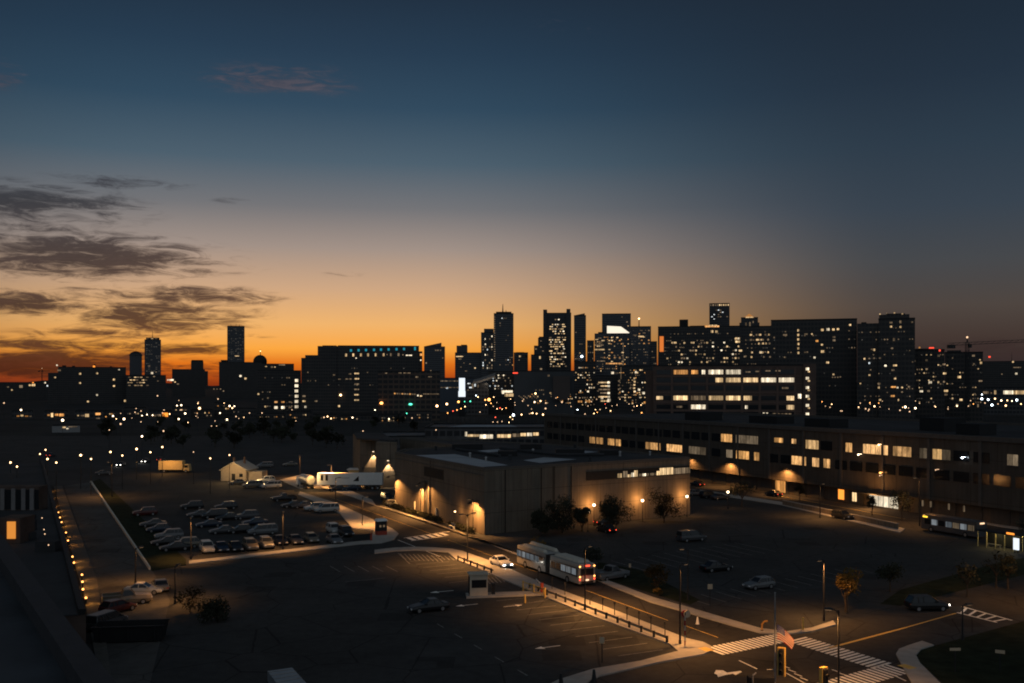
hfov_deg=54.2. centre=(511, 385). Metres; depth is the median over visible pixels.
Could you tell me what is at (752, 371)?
window
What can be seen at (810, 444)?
window
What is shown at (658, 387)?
window
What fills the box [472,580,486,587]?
window
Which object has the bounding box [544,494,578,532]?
tree
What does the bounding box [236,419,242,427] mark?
tree
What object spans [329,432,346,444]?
tree
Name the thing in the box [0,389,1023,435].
land
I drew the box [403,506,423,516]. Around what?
hedge
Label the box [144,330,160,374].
flat topped tower
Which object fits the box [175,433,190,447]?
tree
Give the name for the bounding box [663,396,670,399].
window
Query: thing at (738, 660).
lane markings
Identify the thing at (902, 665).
tactile paving
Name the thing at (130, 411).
block
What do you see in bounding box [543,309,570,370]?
twin pylon tower
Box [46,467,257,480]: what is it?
street
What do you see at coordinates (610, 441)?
window
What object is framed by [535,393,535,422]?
street lamp
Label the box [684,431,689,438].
window
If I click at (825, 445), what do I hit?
window
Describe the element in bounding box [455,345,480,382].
stepped office tower
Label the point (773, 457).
window
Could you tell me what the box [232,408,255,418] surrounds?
block
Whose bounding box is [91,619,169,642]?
skip
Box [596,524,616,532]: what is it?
parked car
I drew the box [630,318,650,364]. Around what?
antenna roof tower
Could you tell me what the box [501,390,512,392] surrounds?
window
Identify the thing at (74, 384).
apartment block
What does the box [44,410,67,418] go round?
roadside shed
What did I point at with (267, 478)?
parked car
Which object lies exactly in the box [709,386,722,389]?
window
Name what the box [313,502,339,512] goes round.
parked van
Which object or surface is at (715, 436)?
window
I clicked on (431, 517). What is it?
hedge
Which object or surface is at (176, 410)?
block
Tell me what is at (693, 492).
parked car
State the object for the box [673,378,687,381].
window
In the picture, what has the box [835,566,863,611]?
tree
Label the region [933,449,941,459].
window
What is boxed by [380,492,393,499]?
parked car
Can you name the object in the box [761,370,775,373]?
window
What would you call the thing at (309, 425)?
tree
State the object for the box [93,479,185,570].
grass verge
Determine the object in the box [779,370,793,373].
window
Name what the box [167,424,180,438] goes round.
tree
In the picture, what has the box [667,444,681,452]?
window
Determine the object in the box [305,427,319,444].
tree
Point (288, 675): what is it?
flat hatch roof
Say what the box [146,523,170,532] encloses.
parked car
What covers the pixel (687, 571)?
street lamp
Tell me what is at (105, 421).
tree
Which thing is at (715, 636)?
yellow centre line
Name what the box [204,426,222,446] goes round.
tree
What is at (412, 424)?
tree
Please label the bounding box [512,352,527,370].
office block
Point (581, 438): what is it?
window
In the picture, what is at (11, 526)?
window
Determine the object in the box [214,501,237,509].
parked car
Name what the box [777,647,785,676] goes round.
traffic signal
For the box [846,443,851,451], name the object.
window
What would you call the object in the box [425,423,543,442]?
strip window hall
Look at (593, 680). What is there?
bollard
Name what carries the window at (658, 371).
in the wide office slab
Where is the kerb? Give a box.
[90,481,150,569]
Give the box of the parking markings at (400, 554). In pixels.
[241,511,866,675]
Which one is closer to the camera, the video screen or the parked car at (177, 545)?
the parked car at (177, 545)
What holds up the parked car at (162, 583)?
on the service road at (110, 549)
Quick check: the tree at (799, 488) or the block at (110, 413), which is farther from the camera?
the block at (110, 413)
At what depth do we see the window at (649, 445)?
291.35 m
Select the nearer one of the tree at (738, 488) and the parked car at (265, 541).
the parked car at (265, 541)
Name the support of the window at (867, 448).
in the long terminal building at (961, 467)
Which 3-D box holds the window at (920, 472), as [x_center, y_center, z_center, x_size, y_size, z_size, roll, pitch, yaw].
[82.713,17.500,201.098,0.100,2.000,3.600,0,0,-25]
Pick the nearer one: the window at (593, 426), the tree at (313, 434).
the window at (593, 426)
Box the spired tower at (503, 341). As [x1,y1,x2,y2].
[494,306,513,370]
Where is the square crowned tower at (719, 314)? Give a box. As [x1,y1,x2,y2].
[709,303,729,325]
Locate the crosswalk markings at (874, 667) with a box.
[406,531,1009,682]
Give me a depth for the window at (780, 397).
632.72 m
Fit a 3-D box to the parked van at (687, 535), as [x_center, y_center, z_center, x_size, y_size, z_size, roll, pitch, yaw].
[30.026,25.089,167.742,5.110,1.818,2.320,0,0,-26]
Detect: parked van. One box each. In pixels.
[201,508,228,518]
[242,480,262,487]
[247,523,277,535]
[256,461,273,467]
[260,480,281,488]
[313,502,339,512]
[675,529,705,541]
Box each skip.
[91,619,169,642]
[353,533,371,540]
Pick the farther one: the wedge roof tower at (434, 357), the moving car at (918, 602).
the wedge roof tower at (434, 357)
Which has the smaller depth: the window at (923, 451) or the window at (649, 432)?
the window at (923, 451)
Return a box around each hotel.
[167,360,207,396]
[301,345,421,411]
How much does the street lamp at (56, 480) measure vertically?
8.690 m
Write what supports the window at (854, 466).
in the long terminal building at (961, 467)
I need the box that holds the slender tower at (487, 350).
[481,329,493,382]
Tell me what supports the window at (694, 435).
in the long terminal building at (961, 467)
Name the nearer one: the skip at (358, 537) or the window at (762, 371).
the skip at (358, 537)
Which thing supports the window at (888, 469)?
in the long terminal building at (961, 467)
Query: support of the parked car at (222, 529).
on the parking lot asphalt
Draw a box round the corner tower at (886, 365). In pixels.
[857,312,914,418]
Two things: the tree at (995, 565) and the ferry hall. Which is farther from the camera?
the ferry hall
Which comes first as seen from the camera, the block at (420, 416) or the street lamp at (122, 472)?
the street lamp at (122, 472)
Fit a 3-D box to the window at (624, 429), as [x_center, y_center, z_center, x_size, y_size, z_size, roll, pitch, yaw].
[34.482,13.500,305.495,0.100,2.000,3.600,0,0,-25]
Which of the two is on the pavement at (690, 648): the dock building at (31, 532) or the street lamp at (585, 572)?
the street lamp at (585, 572)
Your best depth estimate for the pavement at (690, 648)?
108.02 m
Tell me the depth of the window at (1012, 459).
182.41 m
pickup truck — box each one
[101,587,151,603]
[271,492,296,501]
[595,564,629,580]
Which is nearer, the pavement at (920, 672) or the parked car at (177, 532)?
the pavement at (920, 672)
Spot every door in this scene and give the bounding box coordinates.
[362,467,375,472]
[383,471,394,487]
[468,575,469,594]
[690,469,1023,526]
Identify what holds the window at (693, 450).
in the long terminal building at (961, 467)
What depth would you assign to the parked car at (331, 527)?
176.25 m
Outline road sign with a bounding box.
[681,610,690,645]
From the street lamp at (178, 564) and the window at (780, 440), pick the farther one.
the window at (780, 440)
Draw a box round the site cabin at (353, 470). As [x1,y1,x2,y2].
[347,468,358,472]
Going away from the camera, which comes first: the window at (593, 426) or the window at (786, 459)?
the window at (786, 459)
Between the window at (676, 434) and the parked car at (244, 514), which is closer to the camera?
the parked car at (244, 514)
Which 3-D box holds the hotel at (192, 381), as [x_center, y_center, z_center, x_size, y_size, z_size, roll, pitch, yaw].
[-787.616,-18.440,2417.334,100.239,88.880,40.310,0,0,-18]
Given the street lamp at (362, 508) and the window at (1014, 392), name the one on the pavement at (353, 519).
the street lamp at (362, 508)
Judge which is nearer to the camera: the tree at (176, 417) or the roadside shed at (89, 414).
the tree at (176, 417)
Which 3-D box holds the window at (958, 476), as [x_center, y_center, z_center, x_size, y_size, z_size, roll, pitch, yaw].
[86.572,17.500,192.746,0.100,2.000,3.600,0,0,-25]
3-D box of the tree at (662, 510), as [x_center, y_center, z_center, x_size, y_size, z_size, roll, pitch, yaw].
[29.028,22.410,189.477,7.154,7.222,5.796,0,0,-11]
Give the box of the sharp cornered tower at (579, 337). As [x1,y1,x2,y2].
[574,313,585,360]
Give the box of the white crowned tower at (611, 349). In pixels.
[594,326,629,374]
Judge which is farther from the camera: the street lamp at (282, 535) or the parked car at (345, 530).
the parked car at (345, 530)
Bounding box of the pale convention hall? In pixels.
[513,368,573,414]
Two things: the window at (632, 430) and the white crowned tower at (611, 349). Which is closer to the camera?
the window at (632, 430)
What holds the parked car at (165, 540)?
on the parking lot asphalt
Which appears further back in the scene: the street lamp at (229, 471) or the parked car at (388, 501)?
the street lamp at (229, 471)
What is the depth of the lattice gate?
124.82 m
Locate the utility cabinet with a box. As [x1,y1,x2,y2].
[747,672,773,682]
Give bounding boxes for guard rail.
[457,555,668,641]
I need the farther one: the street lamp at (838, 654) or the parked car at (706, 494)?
the parked car at (706, 494)
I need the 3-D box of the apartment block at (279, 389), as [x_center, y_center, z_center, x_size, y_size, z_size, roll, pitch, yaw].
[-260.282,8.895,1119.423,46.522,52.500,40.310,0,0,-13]
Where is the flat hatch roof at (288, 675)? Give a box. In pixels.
[267,668,305,682]
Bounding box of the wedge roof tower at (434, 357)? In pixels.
[424,343,444,377]
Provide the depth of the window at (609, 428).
313.53 m
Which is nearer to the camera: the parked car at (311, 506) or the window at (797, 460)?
the parked car at (311, 506)
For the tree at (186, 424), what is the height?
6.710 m
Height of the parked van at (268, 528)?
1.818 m
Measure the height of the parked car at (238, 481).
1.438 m
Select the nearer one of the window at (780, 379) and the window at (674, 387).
the window at (780, 379)
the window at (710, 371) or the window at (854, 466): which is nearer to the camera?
the window at (854, 466)
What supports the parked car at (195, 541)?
on the parking lot asphalt
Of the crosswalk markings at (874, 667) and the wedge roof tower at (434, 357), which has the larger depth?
the wedge roof tower at (434, 357)
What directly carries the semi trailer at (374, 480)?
on the parking lot asphalt
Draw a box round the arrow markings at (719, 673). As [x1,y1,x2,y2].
[431,590,740,676]
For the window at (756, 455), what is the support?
in the long terminal building at (961, 467)
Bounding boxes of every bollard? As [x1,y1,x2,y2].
[559,673,562,682]
[590,669,597,682]
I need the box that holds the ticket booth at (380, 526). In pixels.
[374,518,387,534]
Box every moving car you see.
[46,453,55,456]
[95,470,112,474]
[116,461,125,465]
[141,458,149,462]
[489,555,512,567]
[690,480,704,486]
[765,490,782,496]
[904,594,949,611]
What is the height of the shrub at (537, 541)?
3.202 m
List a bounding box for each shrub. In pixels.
[173,586,205,611]
[195,594,230,622]
[526,536,545,544]
[582,546,603,561]
[644,562,672,587]
[653,588,662,595]
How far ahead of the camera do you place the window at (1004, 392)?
901.26 m
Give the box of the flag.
[777,624,793,648]
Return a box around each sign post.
[600,637,603,661]
[950,648,960,671]
[995,650,1004,671]
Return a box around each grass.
[598,562,698,604]
[880,558,1023,605]
[916,621,1023,682]
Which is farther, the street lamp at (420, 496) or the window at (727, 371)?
the window at (727, 371)
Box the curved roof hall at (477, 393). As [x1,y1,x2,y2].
[466,373,494,414]
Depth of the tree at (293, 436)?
461.90 m
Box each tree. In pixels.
[101,417,113,425]
[101,426,114,438]
[143,429,157,441]
[146,425,162,440]
[156,413,165,424]
[156,419,163,427]
[162,427,179,443]
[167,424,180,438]
[173,414,180,422]
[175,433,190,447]
[181,420,190,428]
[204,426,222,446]
[208,422,219,431]
[224,431,242,447]
[228,432,242,448]
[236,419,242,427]
[242,423,256,437]
[253,421,269,435]
[256,415,269,422]
[264,425,278,441]
[272,419,280,427]
[276,424,290,439]
[277,427,287,442]
[286,418,295,427]
[289,432,297,441]
[303,420,316,431]
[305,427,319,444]
[312,415,320,426]
[316,430,334,447]
[318,425,333,440]
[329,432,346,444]
[392,415,404,424]
[409,420,417,430]
[530,508,557,535]
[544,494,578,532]
[574,506,590,531]
[598,492,635,528]
[646,487,684,522]
[725,481,754,506]
[794,484,806,501]
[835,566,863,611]
[866,495,876,514]
[874,562,904,591]
[889,489,913,520]
[952,559,982,596]
[981,551,1014,587]
[994,554,1017,589]
[1016,518,1023,533]
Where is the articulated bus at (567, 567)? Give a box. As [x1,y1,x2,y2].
[517,541,594,583]
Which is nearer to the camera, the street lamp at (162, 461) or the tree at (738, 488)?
the tree at (738, 488)
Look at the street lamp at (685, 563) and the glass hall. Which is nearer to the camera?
the street lamp at (685, 563)
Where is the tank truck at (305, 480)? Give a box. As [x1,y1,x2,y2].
[296,474,314,488]
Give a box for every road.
[64,482,169,682]
[267,471,776,651]
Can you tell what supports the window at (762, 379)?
in the wide office slab
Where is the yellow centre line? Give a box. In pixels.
[331,496,955,647]
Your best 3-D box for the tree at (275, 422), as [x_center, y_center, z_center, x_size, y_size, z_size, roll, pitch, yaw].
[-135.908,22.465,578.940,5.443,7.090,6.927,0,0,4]
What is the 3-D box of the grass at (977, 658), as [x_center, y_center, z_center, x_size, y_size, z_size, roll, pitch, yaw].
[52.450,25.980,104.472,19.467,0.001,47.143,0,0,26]
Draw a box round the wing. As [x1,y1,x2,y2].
[0,534,115,682]
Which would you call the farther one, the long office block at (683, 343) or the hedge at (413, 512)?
the long office block at (683, 343)
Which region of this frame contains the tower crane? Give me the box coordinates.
[947,336,1023,420]
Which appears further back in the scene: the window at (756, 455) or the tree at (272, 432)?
the tree at (272, 432)
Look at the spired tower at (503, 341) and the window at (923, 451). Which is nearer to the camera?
the window at (923, 451)
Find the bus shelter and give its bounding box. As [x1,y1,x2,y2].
[975,529,1023,552]
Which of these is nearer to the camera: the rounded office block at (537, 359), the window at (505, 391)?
the window at (505, 391)
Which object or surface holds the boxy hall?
on the parking lot asphalt
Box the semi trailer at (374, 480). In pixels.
[317,473,383,489]
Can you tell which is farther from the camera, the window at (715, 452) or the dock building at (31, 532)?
the window at (715, 452)
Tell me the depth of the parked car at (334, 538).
164.96 m
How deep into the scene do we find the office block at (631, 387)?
1100.43 m
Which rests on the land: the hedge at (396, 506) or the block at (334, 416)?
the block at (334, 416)
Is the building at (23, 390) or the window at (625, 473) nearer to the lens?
the window at (625, 473)
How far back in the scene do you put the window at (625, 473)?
192.19 m
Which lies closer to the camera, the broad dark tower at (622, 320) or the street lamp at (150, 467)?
the street lamp at (150, 467)
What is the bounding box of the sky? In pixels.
[0,0,1023,385]
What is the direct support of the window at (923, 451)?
in the long terminal building at (961, 467)
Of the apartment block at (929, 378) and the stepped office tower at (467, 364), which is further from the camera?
the stepped office tower at (467, 364)
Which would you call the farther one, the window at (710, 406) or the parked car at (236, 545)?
the window at (710, 406)
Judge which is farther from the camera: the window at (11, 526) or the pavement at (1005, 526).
the pavement at (1005, 526)
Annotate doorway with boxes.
[775,480,784,492]
[852,492,856,501]
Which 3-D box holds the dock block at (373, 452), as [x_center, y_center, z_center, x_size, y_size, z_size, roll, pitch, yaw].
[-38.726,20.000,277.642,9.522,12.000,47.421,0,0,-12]
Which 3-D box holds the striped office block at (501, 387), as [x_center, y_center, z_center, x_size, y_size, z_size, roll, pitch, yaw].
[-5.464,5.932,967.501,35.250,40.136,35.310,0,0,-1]
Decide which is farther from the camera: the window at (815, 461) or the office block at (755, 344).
the office block at (755, 344)
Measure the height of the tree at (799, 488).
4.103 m
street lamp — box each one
[55,462,56,499]
[80,454,81,488]
[110,451,110,483]
[122,455,122,488]
[134,546,143,583]
[136,448,137,479]
[150,451,150,483]
[162,446,162,476]
[174,563,180,603]
[190,516,191,558]
[193,451,193,483]
[210,458,210,493]
[229,454,229,488]
[282,510,283,549]
[362,496,368,524]
[415,485,420,510]
[459,512,475,561]
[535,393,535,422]
[584,545,591,603]
[678,562,687,643]
[679,548,688,599]
[816,559,824,620]
[824,607,839,682]
[913,477,919,525]
[961,603,972,639]
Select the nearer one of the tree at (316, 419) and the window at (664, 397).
the tree at (316, 419)
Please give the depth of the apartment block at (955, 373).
720.38 m
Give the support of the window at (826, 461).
in the long terminal building at (961, 467)
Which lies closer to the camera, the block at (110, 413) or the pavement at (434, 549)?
the pavement at (434, 549)
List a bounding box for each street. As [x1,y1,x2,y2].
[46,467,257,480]
[589,575,1023,682]
[690,480,1023,550]
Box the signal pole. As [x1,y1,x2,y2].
[767,592,775,682]
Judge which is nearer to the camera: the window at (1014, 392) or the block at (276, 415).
the block at (276, 415)
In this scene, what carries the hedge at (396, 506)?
on the parking lot asphalt
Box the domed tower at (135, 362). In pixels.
[129,351,141,374]
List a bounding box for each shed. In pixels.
[12,410,32,418]
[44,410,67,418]
[75,410,103,418]
[148,410,171,418]
[381,431,424,447]
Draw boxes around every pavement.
[54,486,110,675]
[189,492,397,563]
[281,475,375,505]
[374,547,450,553]
[378,506,835,634]
[448,549,711,682]
[700,490,904,532]
[896,641,939,682]
[987,523,1023,529]
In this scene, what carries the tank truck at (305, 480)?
on the road at (723, 633)
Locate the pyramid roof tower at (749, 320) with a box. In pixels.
[739,314,758,325]
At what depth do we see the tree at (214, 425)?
518.33 m
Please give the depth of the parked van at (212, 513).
196.20 m
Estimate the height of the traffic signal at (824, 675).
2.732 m
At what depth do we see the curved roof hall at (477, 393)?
904.00 m
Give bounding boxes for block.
[48,364,125,403]
[104,410,121,418]
[124,407,145,417]
[126,372,165,402]
[172,406,189,418]
[191,409,212,417]
[214,402,231,417]
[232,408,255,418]
[256,413,284,418]
[258,370,300,409]
[286,411,311,419]
[313,414,337,419]
[340,414,373,420]
[353,433,396,487]
[378,371,439,420]
[378,413,401,422]
[403,410,431,422]
[488,371,513,412]
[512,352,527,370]
[531,337,544,371]
[587,340,593,360]
[611,365,651,409]
[651,341,656,369]
[658,319,739,364]
[739,326,770,364]
[771,318,856,416]
[915,347,952,418]
[945,350,982,421]
[983,356,1023,402]
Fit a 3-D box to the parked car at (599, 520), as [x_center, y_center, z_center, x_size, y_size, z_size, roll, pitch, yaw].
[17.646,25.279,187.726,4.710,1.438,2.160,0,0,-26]
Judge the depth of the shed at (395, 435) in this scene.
441.65 m
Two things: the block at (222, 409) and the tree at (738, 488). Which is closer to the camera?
the tree at (738, 488)
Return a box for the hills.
[33,380,944,388]
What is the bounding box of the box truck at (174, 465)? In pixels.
[158,460,191,472]
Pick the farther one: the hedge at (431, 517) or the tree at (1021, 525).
the hedge at (431, 517)
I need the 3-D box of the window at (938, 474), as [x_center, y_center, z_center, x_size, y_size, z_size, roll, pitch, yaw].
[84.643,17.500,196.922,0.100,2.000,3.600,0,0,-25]
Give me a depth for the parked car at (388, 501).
215.47 m
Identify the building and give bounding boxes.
[0,382,47,400]
[0,461,85,642]
[213,360,261,397]
[253,349,293,369]
[544,411,1023,526]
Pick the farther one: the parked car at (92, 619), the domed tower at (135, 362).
the domed tower at (135, 362)
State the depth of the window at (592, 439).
320.92 m
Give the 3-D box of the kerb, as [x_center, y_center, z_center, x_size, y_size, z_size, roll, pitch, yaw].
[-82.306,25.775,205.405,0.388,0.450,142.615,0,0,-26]
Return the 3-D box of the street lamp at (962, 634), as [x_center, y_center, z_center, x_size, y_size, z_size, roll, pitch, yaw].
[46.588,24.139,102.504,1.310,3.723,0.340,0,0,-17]
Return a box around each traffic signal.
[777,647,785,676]
[819,666,829,682]
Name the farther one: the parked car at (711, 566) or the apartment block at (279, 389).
the apartment block at (279, 389)
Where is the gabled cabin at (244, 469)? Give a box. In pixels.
[219,457,267,480]
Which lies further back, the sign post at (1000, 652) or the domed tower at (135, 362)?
the domed tower at (135, 362)
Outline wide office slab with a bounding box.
[645,363,815,414]
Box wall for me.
[783,500,898,528]
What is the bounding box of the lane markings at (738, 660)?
[399,540,905,682]
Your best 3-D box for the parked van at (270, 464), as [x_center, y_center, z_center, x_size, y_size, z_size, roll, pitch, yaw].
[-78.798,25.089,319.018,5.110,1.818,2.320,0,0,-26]
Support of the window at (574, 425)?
in the long terminal building at (961, 467)
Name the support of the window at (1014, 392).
in the ferry hall
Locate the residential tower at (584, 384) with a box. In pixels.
[574,361,595,407]
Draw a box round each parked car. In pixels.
[86,609,127,630]
[98,598,136,611]
[126,582,163,594]
[132,506,157,515]
[139,518,166,526]
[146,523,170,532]
[150,535,179,545]
[150,578,168,591]
[154,528,183,538]
[159,540,189,550]
[178,536,199,547]
[180,500,203,509]
[186,509,205,517]
[195,519,222,527]
[199,539,214,553]
[209,525,232,534]
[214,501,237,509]
[214,541,229,552]
[215,512,237,520]
[228,479,246,484]
[228,524,251,533]
[228,540,243,551]
[235,509,259,519]
[241,517,268,524]
[242,537,258,550]
[257,476,274,481]
[257,535,274,548]
[272,534,287,545]
[281,500,298,507]
[282,461,297,465]
[287,534,303,544]
[291,501,310,508]
[303,502,325,510]
[304,532,318,542]
[326,485,345,491]
[326,522,338,533]
[326,533,342,543]
[337,525,354,537]
[342,484,360,490]
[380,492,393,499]
[384,499,397,506]
[407,597,449,613]
[593,517,614,524]
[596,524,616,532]
[690,489,699,495]
[699,490,713,498]
[699,560,732,572]
[710,493,728,499]
[742,575,775,590]
[831,509,853,519]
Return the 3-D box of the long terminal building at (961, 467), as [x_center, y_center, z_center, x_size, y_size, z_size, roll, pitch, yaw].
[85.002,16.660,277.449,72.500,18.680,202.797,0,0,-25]
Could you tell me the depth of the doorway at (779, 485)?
242.54 m
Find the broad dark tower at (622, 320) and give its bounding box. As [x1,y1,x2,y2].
[602,313,630,364]
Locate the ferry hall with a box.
[983,387,1023,414]
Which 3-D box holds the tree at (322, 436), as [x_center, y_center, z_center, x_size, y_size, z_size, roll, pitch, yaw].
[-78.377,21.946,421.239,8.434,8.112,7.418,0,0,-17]
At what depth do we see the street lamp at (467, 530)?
147.23 m
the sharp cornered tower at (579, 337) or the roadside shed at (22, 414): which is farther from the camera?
the sharp cornered tower at (579, 337)
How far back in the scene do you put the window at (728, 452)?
258.37 m
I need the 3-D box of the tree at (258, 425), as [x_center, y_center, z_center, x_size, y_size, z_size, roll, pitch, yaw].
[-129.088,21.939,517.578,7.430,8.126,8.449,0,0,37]
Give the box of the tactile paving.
[699,647,915,668]
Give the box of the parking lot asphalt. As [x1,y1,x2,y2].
[0,436,1023,682]
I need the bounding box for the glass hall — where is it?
[440,378,473,411]
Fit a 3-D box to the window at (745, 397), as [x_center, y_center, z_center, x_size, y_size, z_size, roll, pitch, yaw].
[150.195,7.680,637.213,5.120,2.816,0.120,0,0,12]
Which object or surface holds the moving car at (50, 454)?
on the parking lot asphalt
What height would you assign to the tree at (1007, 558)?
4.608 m
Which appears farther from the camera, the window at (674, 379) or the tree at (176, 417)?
the tree at (176, 417)
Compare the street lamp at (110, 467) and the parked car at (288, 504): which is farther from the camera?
the street lamp at (110, 467)
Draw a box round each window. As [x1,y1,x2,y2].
[7,522,15,538]
[467,434,478,436]
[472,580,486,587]
[479,435,492,438]
[497,434,510,437]
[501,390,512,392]
[553,422,557,427]
[566,423,570,428]
[572,423,576,428]
[572,435,576,440]
[579,424,583,429]
[579,436,583,441]
[585,424,590,430]
[590,437,602,443]
[592,425,597,430]
[599,425,604,431]
[607,426,612,431]
[608,438,620,445]
[622,427,627,433]
[622,440,627,446]
[623,471,627,476]
[630,427,634,433]
[630,441,634,447]
[638,428,643,434]
[638,441,643,448]
[646,428,652,435]
[646,442,659,449]
[655,429,661,435]
[657,370,670,373]
[657,378,670,381]
[657,386,670,389]
[657,405,670,408]
[657,411,670,413]
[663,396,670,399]
[663,430,670,436]
[664,468,668,474]
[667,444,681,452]
[672,430,679,437]
[673,370,687,373]
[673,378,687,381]
[673,386,687,389]
[673,396,687,399]
[673,405,687,408]
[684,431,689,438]
[689,446,705,454]
[691,378,704,381]
[691,386,704,389]
[691,396,704,399]
[691,405,704,408]
[691,432,699,439]
[701,432,707,439]
[709,370,722,373]
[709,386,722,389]
[709,396,722,399]
[709,405,722,408]
[712,433,719,440]
[712,448,719,456]
[721,434,731,441]
[726,370,740,373]
[726,378,740,381]
[726,386,740,389]
[726,396,740,399]
[726,405,740,408]
[726,450,731,457]
[736,435,757,443]
[736,450,748,459]
[743,370,757,373]
[743,378,757,381]
[743,386,757,389]
[743,405,757,408]
[744,396,751,399]
[754,452,758,460]
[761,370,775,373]
[761,378,775,381]
[761,386,775,389]
[761,396,775,399]
[761,405,775,408]
[770,454,777,462]
[774,438,782,442]
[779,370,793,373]
[779,378,793,381]
[779,386,793,389]
[779,396,786,399]
[779,405,786,408]
[781,455,790,463]
[787,405,793,409]
[792,456,805,465]
[806,440,818,448]
[812,458,818,466]
[821,441,831,450]
[824,459,829,467]
[835,460,846,469]
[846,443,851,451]
[850,461,862,471]
[863,444,887,454]
[866,463,878,472]
[869,495,897,508]
[884,464,894,474]
[893,446,910,456]
[899,466,912,476]
[916,467,930,478]
[920,448,926,457]
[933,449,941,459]
[934,469,948,480]
[942,450,949,459]
[953,450,968,461]
[953,471,968,482]
[973,452,989,463]
[973,473,989,484]
[994,475,1010,486]
[1003,391,1012,393]
[1007,454,1017,465]
[1013,391,1023,393]
[1016,477,1023,488]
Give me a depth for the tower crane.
689.16 m
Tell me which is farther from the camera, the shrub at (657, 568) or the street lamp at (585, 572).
the shrub at (657, 568)
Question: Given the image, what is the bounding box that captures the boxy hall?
[387,437,689,534]
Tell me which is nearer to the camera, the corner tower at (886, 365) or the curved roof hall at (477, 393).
the corner tower at (886, 365)
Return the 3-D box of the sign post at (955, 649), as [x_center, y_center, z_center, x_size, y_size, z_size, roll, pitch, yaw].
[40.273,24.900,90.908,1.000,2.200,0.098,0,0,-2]
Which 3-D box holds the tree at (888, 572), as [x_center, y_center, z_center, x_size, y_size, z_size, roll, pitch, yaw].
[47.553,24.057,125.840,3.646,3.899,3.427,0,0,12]
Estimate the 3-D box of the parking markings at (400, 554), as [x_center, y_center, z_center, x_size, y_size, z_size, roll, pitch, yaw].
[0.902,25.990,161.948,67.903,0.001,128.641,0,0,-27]
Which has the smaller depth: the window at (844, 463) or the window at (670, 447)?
the window at (844, 463)
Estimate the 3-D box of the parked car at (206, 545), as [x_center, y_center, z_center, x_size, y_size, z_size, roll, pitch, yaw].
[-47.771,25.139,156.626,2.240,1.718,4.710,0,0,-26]
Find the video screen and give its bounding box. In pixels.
[458,378,464,416]
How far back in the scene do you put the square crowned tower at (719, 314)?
1899.98 m
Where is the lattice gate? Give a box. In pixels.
[522,581,545,597]
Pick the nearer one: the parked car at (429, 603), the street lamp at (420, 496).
the parked car at (429, 603)
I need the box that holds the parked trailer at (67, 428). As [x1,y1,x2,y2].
[52,424,79,432]
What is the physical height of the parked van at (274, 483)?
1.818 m
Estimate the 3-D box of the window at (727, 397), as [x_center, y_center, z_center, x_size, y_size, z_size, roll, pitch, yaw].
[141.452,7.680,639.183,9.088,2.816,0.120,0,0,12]
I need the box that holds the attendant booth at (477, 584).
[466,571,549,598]
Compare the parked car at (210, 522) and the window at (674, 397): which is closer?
the parked car at (210, 522)
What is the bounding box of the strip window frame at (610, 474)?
[586,466,688,480]
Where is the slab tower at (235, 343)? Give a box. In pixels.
[227,324,244,361]
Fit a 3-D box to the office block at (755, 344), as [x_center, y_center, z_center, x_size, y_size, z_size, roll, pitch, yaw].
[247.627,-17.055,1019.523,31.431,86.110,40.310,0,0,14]
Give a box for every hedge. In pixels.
[382,500,403,509]
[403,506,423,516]
[422,512,442,522]
[448,521,476,533]
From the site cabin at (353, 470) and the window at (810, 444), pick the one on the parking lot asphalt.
the site cabin at (353, 470)
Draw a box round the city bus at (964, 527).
[921,513,986,537]
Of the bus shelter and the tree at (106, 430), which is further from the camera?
the tree at (106, 430)
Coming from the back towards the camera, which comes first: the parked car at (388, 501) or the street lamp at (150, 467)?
the street lamp at (150, 467)
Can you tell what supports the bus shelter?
on the parking lot asphalt

